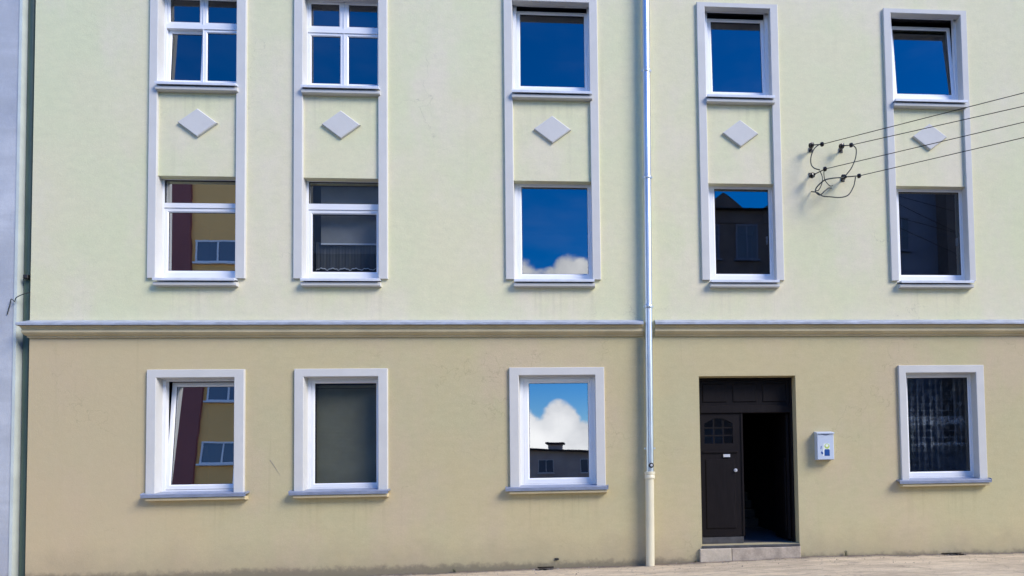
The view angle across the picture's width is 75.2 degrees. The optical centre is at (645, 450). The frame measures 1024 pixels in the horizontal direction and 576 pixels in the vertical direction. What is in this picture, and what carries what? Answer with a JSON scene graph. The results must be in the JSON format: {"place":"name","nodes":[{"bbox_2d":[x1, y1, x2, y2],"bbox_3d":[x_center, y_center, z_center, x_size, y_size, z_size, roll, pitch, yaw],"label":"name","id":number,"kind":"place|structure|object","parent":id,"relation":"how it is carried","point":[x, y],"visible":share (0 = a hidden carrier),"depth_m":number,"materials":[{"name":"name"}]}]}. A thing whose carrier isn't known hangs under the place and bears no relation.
{"place":"outdoors","nodes":[
{"label":"outdoors","id":0,"kind":"place"},
{"bbox_2d":[371,552,1023,575],"bbox_3d":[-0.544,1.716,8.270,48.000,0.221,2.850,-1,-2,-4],"label":"pavement","id":1,"kind":"structure","parent":0,"point":[1000,564],"depth_m":9.09,"materials":[{"name":"beige concrete"}]},
{"bbox_2d":[0,0,28,575],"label":"neighbouring building","id":2,"kind":"structure","parent":1,"relation":"on","point":[13,62],"depth_m":9.35,"materials":[{"name":"grey paint"}]},
{"bbox_2d":[7,292,29,314],"bbox_3d":[-8.988,-2.109,9.276,0.340,0.326,0.052,-1,-2,1],"label":"loose cable","id":3,"kind":"object","parent":2,"relation":"hanging from","point":[14,301],"visible":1,"depth_m":9.29,"materials":[{"name":"grey plastic"}]},
{"bbox_2d":[15,0,1023,575],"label":"apartment building","id":4,"kind":"structure","parent":1,"relation":"on","point":[197,328],"depth_m":9.82,"materials":[{"name":"beige paint"}]},
{"bbox_2d":[19,0,35,575],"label":"green downpipe","id":5,"kind":"object","parent":4,"relation":"attached to","point":[28,193],"visible":0.67,"depth_m":9.41,"materials":[{"name":"metal"}]},
{"bbox_2d":[140,379,249,500],"bbox_3d":[-6.453,-0.166,9.453,1.431,1.779,0.431,-1,-2,-4],"label":"window","id":6,"kind":"structure","parent":4,"relation":"in","point":[171,491],"depth_m":9.46,"materials":[{"name":"white plastic"}]},
{"bbox_2d":[152,179,238,286],"bbox_3d":[-6.535,-3.203,9.508,1.152,1.649,0.292,-1,-2,-4],"label":"window","id":7,"kind":"structure","parent":4,"relation":"in","point":[170,278],"depth_m":9.57,"materials":[{"name":"white plastic"}]},
{"bbox_2d":[154,0,238,93],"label":"window","id":8,"kind":"structure","parent":4,"relation":"in","point":[204,29],"depth_m":9.69,"materials":[{"name":"white plastic"}]},
{"bbox_2d":[288,378,389,498],"bbox_3d":[-4.448,-0.197,9.527,1.393,1.779,0.304,-1,-2,-4],"label":"window","id":9,"kind":"structure","parent":4,"relation":"in","point":[356,489],"depth_m":9.59,"materials":[{"name":"white plastic"}]},
{"bbox_2d":[301,0,379,96],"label":"window","id":10,"kind":"structure","parent":4,"relation":"in","point":[343,32],"depth_m":9.83,"materials":[{"name":"white plastic"}]},
{"bbox_2d":[300,181,381,286],"bbox_3d":[-4.493,-3.232,9.648,1.137,1.649,0.292,-1,-2,-4],"label":"window","id":11,"kind":"structure","parent":4,"relation":"in","point":[313,279],"depth_m":9.71,"materials":[{"name":"white plastic"}]},
{"bbox_2d":[316,242,375,270],"bbox_3d":[-4.526,-2.966,9.934,1.000,0.448,0.013,-1,-2,-4],"label":"cafe curtain","id":12,"kind":"object","parent":4,"relation":"hanging from","point":[349,257],"visible":0.91,"depth_m":9.93,"materials":[{"name":"grey fabric"}]},
{"bbox_2d":[317,385,375,482],"bbox_3d":[-4.459,-0.248,9.754,0.990,1.465,0.040,-1,-2,-4],"label":"roller blind","id":13,"kind":"object","parent":4,"relation":"attached to","point":[346,435],"visible":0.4,"depth_m":9.74,"materials":[{"name":"grey fabric"}]},
{"bbox_2d":[321,187,377,244],"bbox_3d":[-4.469,-3.583,9.920,0.950,0.900,0.015,-1,-2,-4],"label":"roller blind","id":14,"kind":"object","parent":4,"relation":"attached to","point":[348,230],"visible":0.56,"depth_m":9.91,"materials":[{"name":"grey fabric"}]},
{"bbox_2d":[512,5,591,101],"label":"window","id":15,"kind":"structure","parent":4,"relation":"in","point":[539,93],"depth_m":10.05,"materials":[{"name":"white plastic"}]},
{"bbox_2d":[514,184,594,287],"bbox_3d":[-1.383,-3.278,9.862,1.215,1.649,0.292,-1,-2,-4],"label":"window","id":16,"kind":"structure","parent":4,"relation":"in","point":[521,280],"depth_m":9.92,"materials":[{"name":"white plastic"}]},
{"bbox_2d":[505,376,607,493],"bbox_3d":[-1.322,-0.243,9.742,1.511,1.779,0.304,-1,-2,-4],"label":"window","id":17,"kind":"structure","parent":4,"relation":"in","point":[551,485],"depth_m":9.81,"materials":[{"name":"white plastic"}]},
{"bbox_2d":[641,0,654,565],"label":"zinc downpipe","id":18,"kind":"object","parent":4,"relation":"attached to","point":[649,448],"visible":0.94,"depth_m":9.74,"materials":[{"name":"metal"}]},
{"bbox_2d":[700,413,744,536],"bbox_3d":[1.201,0.381,10.063,0.668,1.905,0.105,-1,-2,-4],"label":"door","id":19,"kind":"structure","parent":4,"relation":"in","point":[722,464],"depth_m":10.06,"materials":[{"name":"brown wood"}]},
{"bbox_2d":[705,12,774,105],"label":"window","id":20,"kind":"structure","parent":4,"relation":"in","point":[763,98],"depth_m":10.27,"materials":[{"name":"white plastic"}]},
{"bbox_2d":[708,186,779,287],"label":"window","id":21,"kind":"structure","parent":4,"relation":"in","point":[716,280],"depth_m":10.13,"materials":[{"name":"white plastic"}]},
{"bbox_2d":[773,413,790,538],"bbox_3d":[2.225,0.422,10.606,0.058,1.980,0.760,-1,-2,-4],"label":"door","id":22,"kind":"structure","parent":4,"relation":"in","point":[781,472],"depth_m":10.47,"materials":[{"name":"brown wood"}]},
{"bbox_2d":[808,142,823,151],"bbox_3d":[2.610,-4.691,9.993,0.138,0.148,0.358,0,-2,-21],"label":"insulator bracket","id":23,"kind":"object","parent":4,"relation":"attached to","point":[812,144],"visible":0.99,"depth_m":9.99,"materials":[{"name":"metal"}]},
{"bbox_2d":[810,144,819,169],"bbox_3d":[2.624,-4.474,9.905,0.203,0.422,0.046,-2,-2,15],"label":"jumper cable","id":24,"kind":"object","parent":23,"relation":"hanging from","point":[811,156],"visible":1,"depth_m":9.92,"materials":[{"name":"grey plastic"}]},
{"bbox_2d":[824,93,1022,143],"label":"power wire","id":25,"kind":"object","parent":23,"relation":"attached to","point":[924,118],"visible":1,"depth_m":9.27,"materials":[{"name":"black metal"}]},
{"bbox_2d":[809,167,826,177],"bbox_3d":[2.631,-4.274,9.973,0.140,0.138,0.372,0,-2,-29],"label":"insulator bracket","id":26,"kind":"object","parent":4,"relation":"attached to","point":[812,174],"visible":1,"depth_m":9.97,"materials":[{"name":"metal"}]},
{"bbox_2d":[827,122,1023,168],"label":"power wire","id":27,"kind":"object","parent":26,"relation":"attached to","point":[927,144],"visible":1,"depth_m":9.26,"materials":[{"name":"black metal"}]},
{"bbox_2d":[814,431,833,459],"bbox_3d":[2.740,-0.072,9.911,0.270,0.437,0.139,-1,-2,-4],"label":"letterbox","id":28,"kind":"object","parent":4,"relation":"attached to","point":[824,445],"visible":1,"depth_m":9.86,"materials":[{"name":"paint"}]},
{"bbox_2d":[839,143,852,152],"bbox_3d":[3.080,-4.694,10.028,0.130,0.147,0.350,0,-2,-16],"label":"insulator bracket","id":29,"kind":"object","parent":4,"relation":"attached to","point":[842,146],"visible":1,"depth_m":10.03,"materials":[{"name":"metal"}]},
{"bbox_2d":[845,145,856,175],"bbox_3d":[3.158,-4.461,9.959,0.183,0.449,0.066,-2,-2,24],"label":"jumper cable","id":30,"kind":"object","parent":29,"relation":"attached to","point":[854,160],"visible":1,"depth_m":9.95,"materials":[{"name":"grey plastic"}]},
{"bbox_2d":[853,106,1023,144],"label":"power wire","id":31,"kind":"object","parent":29,"relation":"attached to","point":[939,125],"visible":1,"depth_m":9.29,"materials":[{"name":"black metal"}]},
{"bbox_2d":[841,173,860,181],"bbox_3d":[3.143,-4.218,10.001,0.159,0.146,0.378,0,-3,-32],"label":"insulator bracket","id":32,"kind":"object","parent":4,"relation":"attached to","point":[845,177],"visible":0.98,"depth_m":10.01,"materials":[{"name":"metal"}]},
{"bbox_2d":[815,177,843,195],"bbox_3d":[2.834,-4.059,9.973,0.419,0.314,0.217,0,-3,-32],"label":"jumper cable","id":33,"kind":"object","parent":32,"relation":"attached to","point":[828,187],"visible":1,"depth_m":9.93,"materials":[{"name":"grey plastic"}]},
{"bbox_2d":[811,177,855,197],"bbox_3d":[2.885,-4.013,9.941,0.674,0.325,0.178,-2,-2,17],"label":"jumper cable","id":34,"kind":"object","parent":32,"relation":"hanging from","point":[838,197],"visible":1,"depth_m":9.91,"materials":[{"name":"grey plastic"}]},
{"bbox_2d":[861,137,1023,175],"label":"power wire","id":35,"kind":"object","parent":32,"relation":"attached to","point":[943,156],"visible":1,"depth_m":9.26,"materials":[{"name":"black metal"}]},
{"bbox_2d":[891,18,967,109],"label":"window","id":36,"kind":"structure","parent":4,"relation":"in","point":[900,101],"depth_m":10.49,"materials":[{"name":"white plastic"}]},
{"bbox_2d":[896,189,973,288],"bbox_3d":[4.537,-3.364,10.290,1.193,1.649,0.332,-1,-2,-4],"label":"window","id":37,"kind":"structure","parent":4,"relation":"in","point":[905,281],"depth_m":10.34,"materials":[{"name":"white plastic"}]},
{"bbox_2d":[896,374,991,486],"bbox_3d":[4.605,-0.329,10.150,1.468,1.779,0.304,-1,-2,-4],"label":"window","id":38,"kind":"structure","parent":4,"relation":"in","point":[932,478],"depth_m":10.22,"materials":[{"name":"white plastic"}]},
{"bbox_2d":[533,568,557,570],"bbox_3d":[-1.455,1.830,9.518,0.420,0.170,0.220,-1,-2,-4],"label":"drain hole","id":39,"kind":"object","parent":1,"relation":"in","point":[543,569],"visible":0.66,"depth_m":9.59,"materials":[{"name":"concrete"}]},
{"bbox_2d":[367,551,1022,575],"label":"grit","id":40,"kind":"object","parent":1,"relation":"on","point":[732,566],"visible":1,"depth_m":9.59,"materials":[{"name":"gravel"}]}
]}

